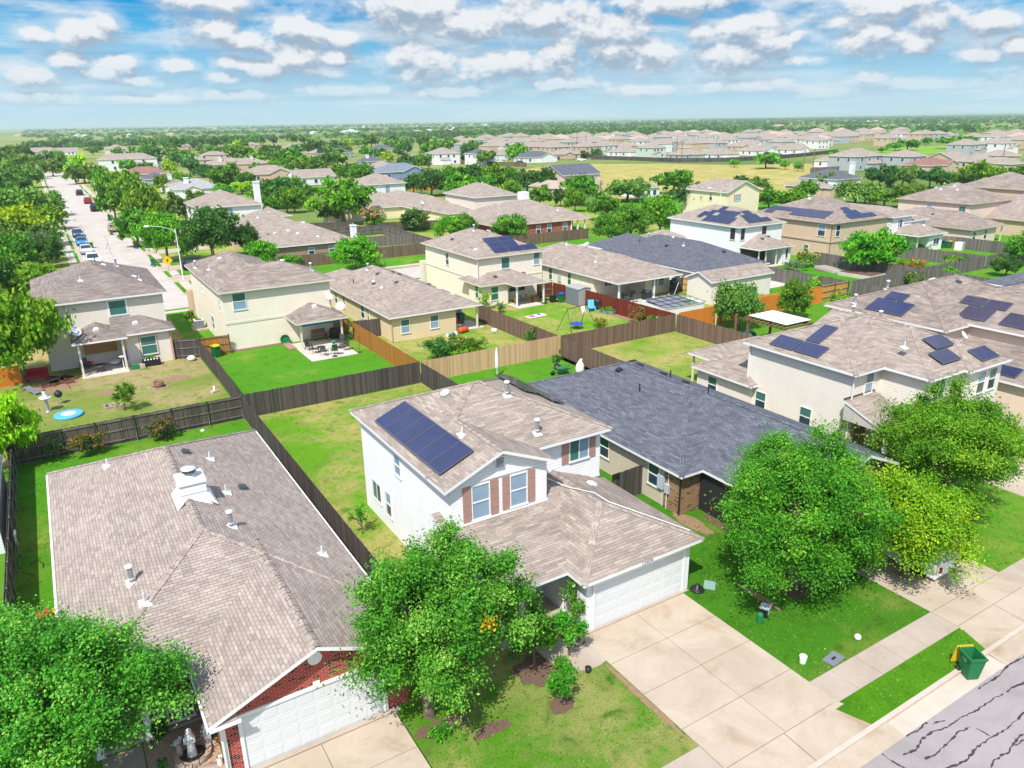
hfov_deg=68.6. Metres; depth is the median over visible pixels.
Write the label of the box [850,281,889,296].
wood fence
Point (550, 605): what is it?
porch slab
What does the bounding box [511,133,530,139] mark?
house
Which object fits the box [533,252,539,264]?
window
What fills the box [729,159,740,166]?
tree
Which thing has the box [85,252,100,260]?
pickup truck
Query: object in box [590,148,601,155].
tree
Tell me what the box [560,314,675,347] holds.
wood fence
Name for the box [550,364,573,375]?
wheelbarrow
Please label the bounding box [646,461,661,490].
window
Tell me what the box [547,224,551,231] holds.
window
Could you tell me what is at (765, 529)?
tree
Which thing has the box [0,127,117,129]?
hills
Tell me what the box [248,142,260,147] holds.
house
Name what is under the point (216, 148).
tree
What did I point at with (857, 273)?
tree bed
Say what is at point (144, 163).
tree
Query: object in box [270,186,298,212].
tree
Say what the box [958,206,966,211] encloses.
window
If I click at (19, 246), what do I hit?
tree
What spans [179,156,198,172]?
tree
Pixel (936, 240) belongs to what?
window
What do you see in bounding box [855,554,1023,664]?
driveway
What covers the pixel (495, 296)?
window
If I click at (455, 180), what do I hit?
tree
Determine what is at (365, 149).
tree
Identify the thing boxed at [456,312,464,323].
wheelie bin
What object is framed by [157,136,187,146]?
tree
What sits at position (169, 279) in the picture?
kerb
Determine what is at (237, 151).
tree
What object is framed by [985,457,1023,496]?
driveway
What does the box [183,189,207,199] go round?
tree
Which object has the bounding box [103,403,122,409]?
rock pile
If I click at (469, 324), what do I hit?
patio
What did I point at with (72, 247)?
grass strip
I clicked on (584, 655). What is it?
garden path
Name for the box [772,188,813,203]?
tree
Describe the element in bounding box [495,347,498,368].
closed umbrella
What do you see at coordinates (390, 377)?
wood fence
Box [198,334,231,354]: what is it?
wood fence
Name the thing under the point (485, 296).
shrub
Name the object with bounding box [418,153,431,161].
tree
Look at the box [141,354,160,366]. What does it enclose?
planter box
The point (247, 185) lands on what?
tree
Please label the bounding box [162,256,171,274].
warning sign
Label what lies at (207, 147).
tree
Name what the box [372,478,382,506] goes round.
window
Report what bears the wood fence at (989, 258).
on the ground at (8, 137)
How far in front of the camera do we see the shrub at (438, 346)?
67.46 m
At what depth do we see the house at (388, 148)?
538.74 m
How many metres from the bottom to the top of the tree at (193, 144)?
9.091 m
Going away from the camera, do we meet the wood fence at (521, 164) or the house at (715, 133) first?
the wood fence at (521, 164)
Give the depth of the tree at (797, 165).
295.80 m
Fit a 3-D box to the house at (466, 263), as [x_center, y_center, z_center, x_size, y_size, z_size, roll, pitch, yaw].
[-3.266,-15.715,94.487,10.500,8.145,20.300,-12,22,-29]
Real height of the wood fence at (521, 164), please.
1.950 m
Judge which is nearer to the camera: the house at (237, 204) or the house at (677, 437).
the house at (677, 437)
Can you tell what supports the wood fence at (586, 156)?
on the ground at (8, 137)
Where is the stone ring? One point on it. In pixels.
(204, 749)
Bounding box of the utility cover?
[703,580,715,589]
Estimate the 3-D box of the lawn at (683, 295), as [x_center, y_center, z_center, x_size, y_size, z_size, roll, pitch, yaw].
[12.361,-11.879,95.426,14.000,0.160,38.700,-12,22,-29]
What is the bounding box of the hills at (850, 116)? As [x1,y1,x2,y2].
[555,113,1023,121]
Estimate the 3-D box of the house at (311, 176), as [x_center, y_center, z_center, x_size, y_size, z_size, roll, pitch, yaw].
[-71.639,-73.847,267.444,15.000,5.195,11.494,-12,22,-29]
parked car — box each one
[71,229,83,237]
[75,189,83,194]
[75,236,87,245]
[79,244,92,254]
[83,197,91,203]
[107,223,119,232]
[180,257,201,270]
[879,536,959,579]
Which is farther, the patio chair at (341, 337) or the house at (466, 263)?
the house at (466, 263)
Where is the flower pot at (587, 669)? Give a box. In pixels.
[585,665,590,673]
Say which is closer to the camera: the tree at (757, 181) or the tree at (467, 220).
the tree at (467, 220)
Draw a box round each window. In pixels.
[106,298,128,317]
[138,334,159,356]
[211,314,215,331]
[227,207,232,215]
[231,292,247,310]
[308,247,314,253]
[328,245,334,251]
[334,291,337,303]
[342,295,345,308]
[360,305,364,319]
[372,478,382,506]
[385,185,389,192]
[385,489,392,520]
[392,452,401,480]
[400,319,410,333]
[430,314,439,329]
[445,252,448,265]
[471,481,491,521]
[475,286,478,298]
[490,286,498,300]
[501,257,509,268]
[509,285,515,292]
[510,471,528,508]
[518,286,524,290]
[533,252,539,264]
[536,225,540,232]
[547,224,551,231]
[549,268,551,279]
[563,222,566,230]
[567,273,570,284]
[568,437,589,463]
[600,436,610,462]
[604,282,611,286]
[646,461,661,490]
[658,278,663,286]
[707,375,717,390]
[729,227,735,239]
[740,228,745,240]
[754,390,766,408]
[761,225,766,234]
[785,248,788,257]
[798,405,811,424]
[803,244,808,250]
[817,224,825,236]
[835,225,840,236]
[863,372,874,394]
[897,219,902,227]
[932,378,946,401]
[933,238,939,244]
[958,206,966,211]
[974,369,987,394]
[983,230,987,238]
[985,366,998,391]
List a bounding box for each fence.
[3,444,18,641]
[12,394,243,464]
[94,687,201,759]
[172,337,200,358]
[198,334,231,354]
[198,339,243,412]
[241,395,379,580]
[242,362,420,415]
[294,243,425,266]
[310,221,353,228]
[328,224,433,243]
[334,318,348,333]
[352,318,380,335]
[352,322,419,370]
[365,233,413,246]
[382,220,438,230]
[421,362,458,390]
[422,336,558,376]
[460,160,526,166]
[478,306,557,340]
[513,228,588,243]
[537,282,551,297]
[553,282,674,320]
[557,154,590,159]
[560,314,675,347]
[560,337,623,368]
[591,149,837,161]
[612,465,642,495]
[672,277,682,291]
[676,314,752,343]
[679,296,770,323]
[682,277,687,291]
[756,293,778,305]
[767,266,849,295]
[770,287,822,310]
[810,166,839,172]
[810,280,849,300]
[813,252,917,273]
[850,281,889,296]
[853,256,985,287]
[896,247,984,263]
[922,268,990,280]
[942,236,1007,253]
[985,252,1023,268]
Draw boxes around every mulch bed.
[414,711,467,739]
[474,719,512,739]
[512,652,570,686]
[549,697,574,714]
[560,632,580,646]
[703,514,731,530]
[776,574,818,599]
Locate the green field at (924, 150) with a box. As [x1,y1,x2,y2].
[811,145,946,163]
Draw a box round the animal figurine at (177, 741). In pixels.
[170,736,182,746]
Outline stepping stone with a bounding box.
[201,762,218,767]
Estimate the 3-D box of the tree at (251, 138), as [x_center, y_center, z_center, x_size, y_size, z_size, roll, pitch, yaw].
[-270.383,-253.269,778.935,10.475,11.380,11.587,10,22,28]
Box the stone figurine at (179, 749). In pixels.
[176,744,182,755]
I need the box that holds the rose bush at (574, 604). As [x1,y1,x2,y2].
[559,576,586,629]
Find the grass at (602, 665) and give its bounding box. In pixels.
[18,335,1022,767]
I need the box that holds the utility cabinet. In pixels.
[954,241,964,250]
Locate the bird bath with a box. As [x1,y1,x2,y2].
[39,388,50,411]
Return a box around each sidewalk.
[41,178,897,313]
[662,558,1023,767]
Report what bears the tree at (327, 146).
on the ground at (8, 137)
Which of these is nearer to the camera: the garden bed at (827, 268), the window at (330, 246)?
the garden bed at (827, 268)
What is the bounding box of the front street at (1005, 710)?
[861,654,1023,767]
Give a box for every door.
[236,664,388,767]
[579,290,584,304]
[591,548,686,629]
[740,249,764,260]
[852,419,866,445]
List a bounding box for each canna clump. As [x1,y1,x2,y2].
[793,249,821,266]
[894,257,928,267]
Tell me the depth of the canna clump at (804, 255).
107.17 m
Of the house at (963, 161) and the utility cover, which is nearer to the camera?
the utility cover
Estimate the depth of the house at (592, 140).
528.62 m
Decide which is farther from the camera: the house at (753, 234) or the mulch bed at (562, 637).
the house at (753, 234)
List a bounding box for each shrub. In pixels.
[43,437,65,458]
[66,430,110,455]
[140,415,184,439]
[146,719,172,747]
[156,756,168,767]
[184,310,196,322]
[417,333,456,358]
[425,716,458,743]
[448,333,457,341]
[450,333,490,353]
[475,288,492,306]
[493,301,505,312]
[506,574,562,663]
[524,326,537,339]
[547,606,593,655]
[549,653,578,671]
[551,354,563,364]
[592,317,608,328]
[600,306,614,313]
[627,300,645,320]
[782,259,814,271]
[804,275,821,287]
[826,288,848,310]
[904,270,927,283]
[915,243,937,248]
[937,253,968,262]
[941,265,962,273]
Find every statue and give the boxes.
[183,728,197,757]
[200,723,211,741]
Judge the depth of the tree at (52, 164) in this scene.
331.29 m
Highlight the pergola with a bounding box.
[743,310,813,333]
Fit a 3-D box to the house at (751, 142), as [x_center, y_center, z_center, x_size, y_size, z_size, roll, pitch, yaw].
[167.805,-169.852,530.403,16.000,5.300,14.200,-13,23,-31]
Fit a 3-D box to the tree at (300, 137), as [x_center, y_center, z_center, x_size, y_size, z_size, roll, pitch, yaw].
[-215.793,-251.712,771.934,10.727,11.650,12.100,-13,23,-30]
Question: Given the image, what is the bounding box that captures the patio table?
[92,363,106,372]
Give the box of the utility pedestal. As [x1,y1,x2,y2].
[756,612,763,623]
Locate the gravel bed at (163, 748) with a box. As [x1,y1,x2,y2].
[143,720,225,767]
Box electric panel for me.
[13,530,18,543]
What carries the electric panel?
attached to the wood fence at (10, 556)
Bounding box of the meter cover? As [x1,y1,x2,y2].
[822,651,844,666]
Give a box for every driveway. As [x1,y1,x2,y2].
[143,246,209,254]
[159,265,182,270]
[169,275,190,282]
[268,712,430,767]
[584,593,904,767]
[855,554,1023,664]
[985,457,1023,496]
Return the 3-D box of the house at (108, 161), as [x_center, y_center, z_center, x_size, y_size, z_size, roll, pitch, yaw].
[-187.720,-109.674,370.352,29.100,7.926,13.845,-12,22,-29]
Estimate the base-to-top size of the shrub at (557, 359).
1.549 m
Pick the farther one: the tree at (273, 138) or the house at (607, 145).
the tree at (273, 138)
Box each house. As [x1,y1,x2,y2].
[30,257,174,376]
[31,147,51,154]
[45,429,407,767]
[56,147,77,154]
[97,153,162,170]
[104,145,131,154]
[129,166,168,178]
[140,172,164,186]
[160,174,182,193]
[167,177,215,198]
[177,144,193,149]
[183,181,292,218]
[184,251,347,349]
[185,151,232,163]
[202,156,267,169]
[229,210,295,248]
[240,165,288,181]
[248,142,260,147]
[256,221,356,260]
[285,168,335,185]
[306,149,316,156]
[315,148,354,156]
[325,263,481,341]
[348,373,703,645]
[354,173,406,194]
[356,154,386,164]
[362,190,472,221]
[367,161,389,167]
[370,163,425,178]
[372,144,393,151]
[419,224,547,306]
[425,147,459,164]
[443,182,517,209]
[453,140,468,151]
[461,191,590,237]
[464,149,495,165]
[475,137,488,146]
[476,135,492,138]
[479,141,499,150]
[484,138,504,143]
[494,149,511,159]
[497,134,511,138]
[499,141,513,148]
[507,138,528,143]
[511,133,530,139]
[512,151,556,162]
[521,141,547,150]
[524,137,544,141]
[527,359,904,549]
[528,180,566,194]
[535,134,546,138]
[539,142,570,152]
[539,241,682,297]
[540,136,560,141]
[546,163,602,191]
[550,149,581,159]
[556,135,571,139]
[557,138,578,144]
[570,134,585,139]
[571,141,602,155]
[575,136,588,142]
[580,138,599,142]
[588,233,769,288]
[593,136,607,140]
[595,132,611,136]
[595,140,618,154]
[606,146,635,156]
[608,136,628,142]
[614,132,629,137]
[615,181,660,198]
[620,142,639,148]
[628,133,647,137]
[628,137,650,145]
[629,135,650,139]
[635,143,665,157]
[640,204,795,264]
[645,139,672,152]
[653,134,671,140]
[661,138,679,150]
[667,149,704,159]
[669,132,683,137]
[673,136,685,141]
[678,139,707,151]
[679,138,709,150]
[680,131,692,135]
[681,178,761,212]
[686,305,1013,457]
[688,132,701,137]
[695,133,715,138]
[702,148,739,157]
[707,138,727,149]
[709,131,721,135]
[716,133,734,136]
[716,134,737,138]
[718,136,740,143]
[727,142,752,150]
[738,134,757,140]
[738,145,776,155]
[740,139,760,144]
[741,129,756,133]
[753,129,763,133]
[755,195,891,255]
[757,134,780,140]
[758,135,777,145]
[768,131,780,134]
[768,137,794,147]
[775,144,809,153]
[780,133,792,137]
[785,180,836,197]
[787,135,807,142]
[797,162,861,188]
[803,136,829,148]
[807,129,824,134]
[810,135,833,146]
[814,156,827,166]
[815,131,834,135]
[823,274,1023,428]
[827,148,883,170]
[829,133,849,143]
[842,132,860,142]
[851,203,947,249]
[854,131,874,140]
[855,128,871,132]
[868,129,886,137]
[871,127,886,130]
[873,134,902,145]
[882,149,927,167]
[890,130,907,140]
[892,127,909,132]
[896,182,1014,216]
[901,157,959,172]
[903,207,1006,240]
[907,130,931,140]
[927,151,966,159]
[930,130,948,139]
[946,139,986,155]
[954,153,992,167]
[964,133,983,141]
[965,172,1023,201]
[975,157,1023,168]
[980,137,1019,152]
[981,133,1007,140]
[981,272,1023,286]
[982,150,1021,160]
[984,129,1004,134]
[984,199,1023,236]
[999,131,1014,135]
[1005,135,1023,148]
[1007,132,1023,137]
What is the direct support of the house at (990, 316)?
on the lawn
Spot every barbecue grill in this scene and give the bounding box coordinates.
[54,390,64,404]
[327,326,343,338]
[591,299,600,308]
[639,289,653,298]
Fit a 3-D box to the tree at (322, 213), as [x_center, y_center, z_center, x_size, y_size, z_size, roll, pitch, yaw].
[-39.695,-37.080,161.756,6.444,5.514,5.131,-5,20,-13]
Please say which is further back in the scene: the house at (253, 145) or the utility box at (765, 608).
the house at (253, 145)
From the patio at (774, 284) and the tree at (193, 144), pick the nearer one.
the patio at (774, 284)
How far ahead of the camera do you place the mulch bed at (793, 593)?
34.32 m
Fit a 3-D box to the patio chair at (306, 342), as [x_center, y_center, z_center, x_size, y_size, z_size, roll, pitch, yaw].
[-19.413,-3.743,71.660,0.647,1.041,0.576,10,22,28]
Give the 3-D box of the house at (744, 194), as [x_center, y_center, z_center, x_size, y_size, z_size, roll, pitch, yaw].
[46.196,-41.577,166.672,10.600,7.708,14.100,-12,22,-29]
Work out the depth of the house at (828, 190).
196.60 m
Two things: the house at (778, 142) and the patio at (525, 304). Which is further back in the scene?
the house at (778, 142)
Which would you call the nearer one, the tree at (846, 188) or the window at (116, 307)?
the window at (116, 307)
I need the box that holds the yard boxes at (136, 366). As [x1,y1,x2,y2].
[131,363,145,369]
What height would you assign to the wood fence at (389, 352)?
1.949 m
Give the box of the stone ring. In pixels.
[173,738,211,767]
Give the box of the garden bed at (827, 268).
[814,265,842,272]
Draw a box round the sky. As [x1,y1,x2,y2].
[0,0,1023,128]
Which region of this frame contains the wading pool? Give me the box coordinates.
[53,409,83,420]
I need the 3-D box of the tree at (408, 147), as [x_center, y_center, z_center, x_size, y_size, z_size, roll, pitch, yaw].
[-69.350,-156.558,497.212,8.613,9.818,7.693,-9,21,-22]
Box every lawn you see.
[0,314,244,467]
[0,465,17,667]
[14,180,69,300]
[16,443,224,767]
[79,171,247,258]
[124,419,437,708]
[167,311,418,415]
[170,252,411,284]
[247,383,431,490]
[319,218,604,257]
[320,479,409,566]
[333,308,555,382]
[397,691,474,749]
[398,254,425,262]
[420,661,698,767]
[438,195,663,231]
[439,631,539,721]
[448,356,586,384]
[462,293,630,354]
[503,627,605,691]
[535,228,669,247]
[552,285,713,330]
[554,332,715,382]
[584,198,781,211]
[599,468,701,519]
[675,296,850,344]
[676,511,929,681]
[769,286,846,307]
[774,262,859,295]
[790,254,942,266]
[866,446,1023,571]
[892,264,1023,287]
[937,234,1014,268]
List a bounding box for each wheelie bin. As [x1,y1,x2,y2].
[150,258,155,265]
[209,344,220,356]
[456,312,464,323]
[556,292,564,301]
[941,240,946,247]
[945,241,952,247]
[950,644,988,679]
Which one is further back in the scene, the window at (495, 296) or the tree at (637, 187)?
the tree at (637, 187)
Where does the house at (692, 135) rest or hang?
on the ground at (8, 137)
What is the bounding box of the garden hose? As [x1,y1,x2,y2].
[21,560,43,574]
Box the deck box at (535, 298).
[531,296,539,301]
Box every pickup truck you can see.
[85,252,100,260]
[89,203,99,211]
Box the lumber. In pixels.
[16,543,21,565]
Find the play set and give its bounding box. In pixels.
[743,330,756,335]
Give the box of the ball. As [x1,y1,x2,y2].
[854,633,860,639]
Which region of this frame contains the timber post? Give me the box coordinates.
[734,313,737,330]
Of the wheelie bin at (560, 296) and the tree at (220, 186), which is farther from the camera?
the tree at (220, 186)
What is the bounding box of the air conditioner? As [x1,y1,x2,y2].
[191,318,207,330]
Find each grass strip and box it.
[43,178,80,263]
[74,179,185,291]
[165,278,419,311]
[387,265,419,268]
[836,628,984,723]
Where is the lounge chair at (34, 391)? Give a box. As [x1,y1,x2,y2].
[23,386,40,395]
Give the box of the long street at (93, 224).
[43,173,182,296]
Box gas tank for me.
[187,355,195,360]
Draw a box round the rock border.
[46,374,76,386]
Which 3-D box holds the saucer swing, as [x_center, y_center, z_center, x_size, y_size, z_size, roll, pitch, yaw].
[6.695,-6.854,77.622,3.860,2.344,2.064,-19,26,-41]
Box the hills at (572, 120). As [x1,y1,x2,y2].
[441,117,759,122]
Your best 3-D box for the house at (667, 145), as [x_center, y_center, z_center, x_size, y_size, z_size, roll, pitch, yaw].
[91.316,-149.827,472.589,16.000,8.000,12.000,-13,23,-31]
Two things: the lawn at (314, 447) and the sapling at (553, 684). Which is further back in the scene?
the lawn at (314, 447)
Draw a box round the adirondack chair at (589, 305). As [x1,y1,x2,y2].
[587,299,595,311]
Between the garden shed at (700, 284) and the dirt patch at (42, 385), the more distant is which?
the garden shed at (700, 284)
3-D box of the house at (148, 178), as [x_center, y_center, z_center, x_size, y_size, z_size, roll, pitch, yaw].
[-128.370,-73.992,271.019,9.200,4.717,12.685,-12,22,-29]
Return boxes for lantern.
[216,755,223,765]
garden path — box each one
[102,744,145,767]
[528,636,606,670]
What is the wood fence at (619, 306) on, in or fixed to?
on the lawn at (551, 320)
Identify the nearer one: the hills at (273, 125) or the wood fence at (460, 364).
the wood fence at (460, 364)
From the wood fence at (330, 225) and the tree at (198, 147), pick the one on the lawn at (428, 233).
the wood fence at (330, 225)
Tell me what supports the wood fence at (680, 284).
on the lawn at (683, 295)
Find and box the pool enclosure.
[639,291,705,314]
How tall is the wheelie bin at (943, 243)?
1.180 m
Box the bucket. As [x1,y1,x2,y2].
[799,653,806,663]
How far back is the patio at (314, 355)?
71.37 m
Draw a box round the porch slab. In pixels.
[497,591,570,650]
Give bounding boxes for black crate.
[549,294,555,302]
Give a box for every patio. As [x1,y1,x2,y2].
[80,360,129,378]
[292,338,357,361]
[456,320,483,331]
[508,301,543,308]
[608,291,655,303]
[766,262,783,266]
[770,281,784,287]
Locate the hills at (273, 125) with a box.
[75,122,440,128]
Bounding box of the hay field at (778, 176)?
[518,163,816,198]
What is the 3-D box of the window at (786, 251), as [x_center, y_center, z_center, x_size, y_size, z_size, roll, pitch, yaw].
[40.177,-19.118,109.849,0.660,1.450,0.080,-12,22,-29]
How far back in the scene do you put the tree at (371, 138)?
650.38 m
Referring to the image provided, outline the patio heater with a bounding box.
[330,340,337,356]
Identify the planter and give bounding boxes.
[210,386,219,393]
[573,634,584,646]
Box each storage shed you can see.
[0,454,7,553]
[565,283,590,305]
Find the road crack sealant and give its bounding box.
[882,656,1023,767]
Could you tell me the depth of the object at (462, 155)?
384.87 m
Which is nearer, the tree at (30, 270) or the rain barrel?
the rain barrel
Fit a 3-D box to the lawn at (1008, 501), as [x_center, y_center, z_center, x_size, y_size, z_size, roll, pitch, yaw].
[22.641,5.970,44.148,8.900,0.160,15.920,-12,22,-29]
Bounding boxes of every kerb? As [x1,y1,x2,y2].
[44,178,587,309]
[807,624,1023,767]
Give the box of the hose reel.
[280,335,289,344]
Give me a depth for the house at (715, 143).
470.35 m
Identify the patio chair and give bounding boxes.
[82,357,91,370]
[304,338,312,349]
[320,345,328,355]
[330,344,337,350]
[336,334,344,345]
[342,339,349,349]
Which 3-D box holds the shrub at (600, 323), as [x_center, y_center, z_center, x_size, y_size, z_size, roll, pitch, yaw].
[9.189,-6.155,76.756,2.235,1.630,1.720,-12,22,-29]
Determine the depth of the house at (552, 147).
440.46 m
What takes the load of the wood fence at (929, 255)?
on the lawn at (897, 260)
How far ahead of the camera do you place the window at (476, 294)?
88.04 m
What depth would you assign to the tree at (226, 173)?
242.48 m
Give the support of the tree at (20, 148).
on the ground at (8, 137)
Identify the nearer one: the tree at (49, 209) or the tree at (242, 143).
the tree at (49, 209)
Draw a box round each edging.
[231,342,296,351]
[604,662,686,739]
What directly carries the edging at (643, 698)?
on the lawn at (521, 718)
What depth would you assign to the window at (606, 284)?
92.17 m
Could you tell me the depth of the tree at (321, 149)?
467.38 m
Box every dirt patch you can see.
[34,378,79,394]
[92,389,119,395]
[161,375,191,381]
[614,315,635,321]
[673,512,713,534]
[735,582,780,610]
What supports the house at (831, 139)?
on the ground at (8, 137)
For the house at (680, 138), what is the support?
on the ground at (8, 137)
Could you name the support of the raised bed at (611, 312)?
on the lawn at (551, 320)
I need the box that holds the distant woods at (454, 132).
[16,114,1023,147]
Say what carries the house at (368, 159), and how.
on the ground at (8, 137)
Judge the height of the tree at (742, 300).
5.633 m
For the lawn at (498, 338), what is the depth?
74.23 m
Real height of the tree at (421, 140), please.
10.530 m
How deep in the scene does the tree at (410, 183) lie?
224.35 m
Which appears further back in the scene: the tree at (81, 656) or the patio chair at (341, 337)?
the patio chair at (341, 337)
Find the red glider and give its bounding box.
[24,366,48,380]
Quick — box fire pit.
[147,380,169,389]
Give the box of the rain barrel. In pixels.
[458,326,468,332]
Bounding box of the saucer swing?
[557,304,594,332]
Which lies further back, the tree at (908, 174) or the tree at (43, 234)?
the tree at (908, 174)
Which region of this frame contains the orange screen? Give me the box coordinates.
[0,365,21,387]
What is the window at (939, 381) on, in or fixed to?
in the house at (829, 365)
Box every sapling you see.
[110,379,137,410]
[343,502,368,534]
[543,662,578,704]
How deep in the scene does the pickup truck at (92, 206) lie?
193.40 m
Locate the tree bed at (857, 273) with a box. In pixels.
[837,268,885,278]
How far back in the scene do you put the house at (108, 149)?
530.02 m
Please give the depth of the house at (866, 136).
622.28 m
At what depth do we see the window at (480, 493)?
33.30 m
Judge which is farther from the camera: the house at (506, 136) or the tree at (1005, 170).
the house at (506, 136)
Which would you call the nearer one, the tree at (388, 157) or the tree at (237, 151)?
the tree at (388, 157)
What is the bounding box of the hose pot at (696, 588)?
[690,583,704,593]
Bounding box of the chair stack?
[668,276,680,294]
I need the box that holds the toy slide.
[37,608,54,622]
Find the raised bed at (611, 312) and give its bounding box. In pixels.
[599,308,615,314]
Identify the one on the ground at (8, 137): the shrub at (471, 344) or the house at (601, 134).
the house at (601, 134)
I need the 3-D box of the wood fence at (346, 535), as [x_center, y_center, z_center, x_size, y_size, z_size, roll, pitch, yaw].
[-12.562,5.489,44.150,0.028,1.950,27.292,-12,22,-29]
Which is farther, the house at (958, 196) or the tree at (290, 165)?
the tree at (290, 165)
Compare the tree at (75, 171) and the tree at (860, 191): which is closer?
the tree at (860, 191)
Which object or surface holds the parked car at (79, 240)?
on the long street at (93, 224)
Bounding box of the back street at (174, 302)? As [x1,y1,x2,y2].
[163,247,599,309]
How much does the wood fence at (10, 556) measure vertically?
2.030 m
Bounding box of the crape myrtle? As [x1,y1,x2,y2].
[359,205,384,224]
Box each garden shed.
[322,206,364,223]
[684,262,774,304]
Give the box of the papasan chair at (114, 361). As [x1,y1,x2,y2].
[108,358,120,364]
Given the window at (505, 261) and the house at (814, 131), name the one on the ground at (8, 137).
the house at (814, 131)
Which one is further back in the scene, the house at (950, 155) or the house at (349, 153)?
the house at (349, 153)
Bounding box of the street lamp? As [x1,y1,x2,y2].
[143,225,183,278]
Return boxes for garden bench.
[311,328,327,340]
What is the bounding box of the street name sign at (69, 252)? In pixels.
[63,251,74,264]
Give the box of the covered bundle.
[575,359,583,371]
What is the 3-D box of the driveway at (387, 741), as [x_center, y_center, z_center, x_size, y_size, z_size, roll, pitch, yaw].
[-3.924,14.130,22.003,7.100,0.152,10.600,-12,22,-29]
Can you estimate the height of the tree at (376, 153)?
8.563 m
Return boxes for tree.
[0,144,35,154]
[0,152,13,161]
[0,161,17,170]
[0,164,21,178]
[0,169,34,190]
[0,182,56,210]
[0,200,60,231]
[0,218,26,236]
[0,230,49,270]
[0,251,16,292]
[0,272,27,297]
[0,278,75,382]
[0,386,45,462]
[0,590,206,767]
[1,152,40,170]
[13,261,56,282]
[14,163,45,183]
[17,229,65,262]
[20,217,70,237]
[30,150,53,166]
[30,231,65,262]
[31,202,71,224]
[36,158,64,175]
[46,189,68,209]
[48,149,62,156]
[54,153,70,172]
[61,161,101,182]
[63,152,85,171]
[83,146,98,154]
[85,165,114,188]
[91,182,127,219]
[103,168,150,198]
[110,146,123,153]
[110,206,147,247]
[115,159,137,169]
[119,181,166,215]
[127,146,135,151]
[128,207,192,256]
[137,138,156,148]
[137,161,156,167]
[142,145,161,155]
[151,174,175,192]
[154,153,161,161]
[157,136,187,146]
[158,191,188,218]
[159,159,178,171]
[160,147,190,158]
[162,145,175,149]
[168,154,182,165]
[168,171,193,180]
[176,203,244,255]
[178,152,198,157]
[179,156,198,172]
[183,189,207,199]
[186,140,201,148]
[189,136,203,145]
[190,162,212,174]
[195,143,204,151]
[197,166,213,182]
[204,144,214,149]
[204,161,240,185]
[206,136,220,146]
[207,146,221,151]
[210,182,237,192]
[219,136,228,145]
[221,144,232,149]
[222,144,254,157]
[226,134,238,144]
[230,181,252,193]
[232,172,249,191]
[233,139,240,145]
[235,217,258,255]
[238,141,248,146]
[242,171,257,183]
[243,237,277,261]
[244,150,268,160]
[244,183,264,197]
[245,135,255,142]
[248,162,260,168]
[251,175,305,208]
[254,135,265,143]
[258,144,281,150]
[261,194,282,209]
[266,148,279,159]
[267,135,277,142]
[267,151,286,165]
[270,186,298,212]
[274,253,302,263]
[277,154,302,167]
[279,185,308,212]
[281,147,304,156]
[283,157,310,169]
[285,133,296,142]
[287,175,305,187]
[290,143,299,148]
[292,155,312,160]
[295,157,331,169]
[297,133,306,142]
[298,175,377,221]
[299,138,327,149]
[303,184,314,197]
[314,152,339,167]
[316,199,340,217]
[316,515,543,732]
[317,146,328,152]
[321,144,334,147]
[323,231,384,269]
[325,140,350,147]
[325,150,348,163]
[326,153,346,163]
[327,147,344,153]
[331,163,346,179]
[341,145,352,150]
[341,162,351,178]
[342,138,353,145]
[347,161,374,178]
[352,139,361,146]
[358,144,373,155]
[360,133,383,146]
[364,216,385,224]
[373,147,390,156]
[378,152,395,162]
[384,134,399,140]
[384,140,395,146]
[392,138,404,154]
[392,148,405,154]
[397,151,416,164]
[399,207,430,230]
[401,140,412,153]
[403,174,418,192]
[411,155,432,167]
[412,167,447,195]
[415,135,429,145]
[417,141,438,155]
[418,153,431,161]
[429,138,441,146]
[429,212,479,237]
[437,141,450,149]
[439,164,465,178]
[442,170,474,191]
[445,137,460,147]
[456,212,478,230]
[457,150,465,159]
[457,161,483,177]
[459,140,477,151]
[470,171,498,186]
[475,148,497,164]
[481,162,507,186]
[488,213,529,236]
[498,178,522,193]
[500,165,519,181]
[504,142,529,152]
[505,146,522,158]
[505,167,538,191]
[526,183,554,202]
[535,165,555,181]
[553,186,566,206]
[559,173,599,205]
[563,187,587,211]
[579,150,590,157]
[585,209,628,237]
[586,191,621,215]
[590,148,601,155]
[598,176,650,200]
[613,201,653,234]
[638,191,682,229]
[649,169,694,190]
[667,180,701,202]
[704,409,913,611]
[707,277,768,329]
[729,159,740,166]
[733,174,749,180]
[746,176,772,187]
[753,152,781,168]
[759,186,782,207]
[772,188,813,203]
[774,273,815,314]
[779,160,789,167]
[793,161,802,170]
[795,178,820,194]
[815,171,835,182]
[823,457,1001,591]
[833,179,884,202]
[838,225,916,270]
[850,182,886,203]
[858,366,1023,519]
[864,162,900,187]
[865,188,898,205]
[877,147,888,152]
[883,183,922,202]
[885,142,903,150]
[891,163,920,184]
[896,138,921,149]
[908,181,927,191]
[915,165,951,187]
[919,137,933,144]
[934,135,977,143]
[934,171,961,183]
[953,159,1003,183]
[989,252,1023,275]
[994,165,1009,175]
[998,227,1023,258]
[1007,165,1023,174]
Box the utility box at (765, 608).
[759,602,771,618]
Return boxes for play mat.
[525,313,546,317]
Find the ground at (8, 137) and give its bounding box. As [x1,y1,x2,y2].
[0,115,1023,759]

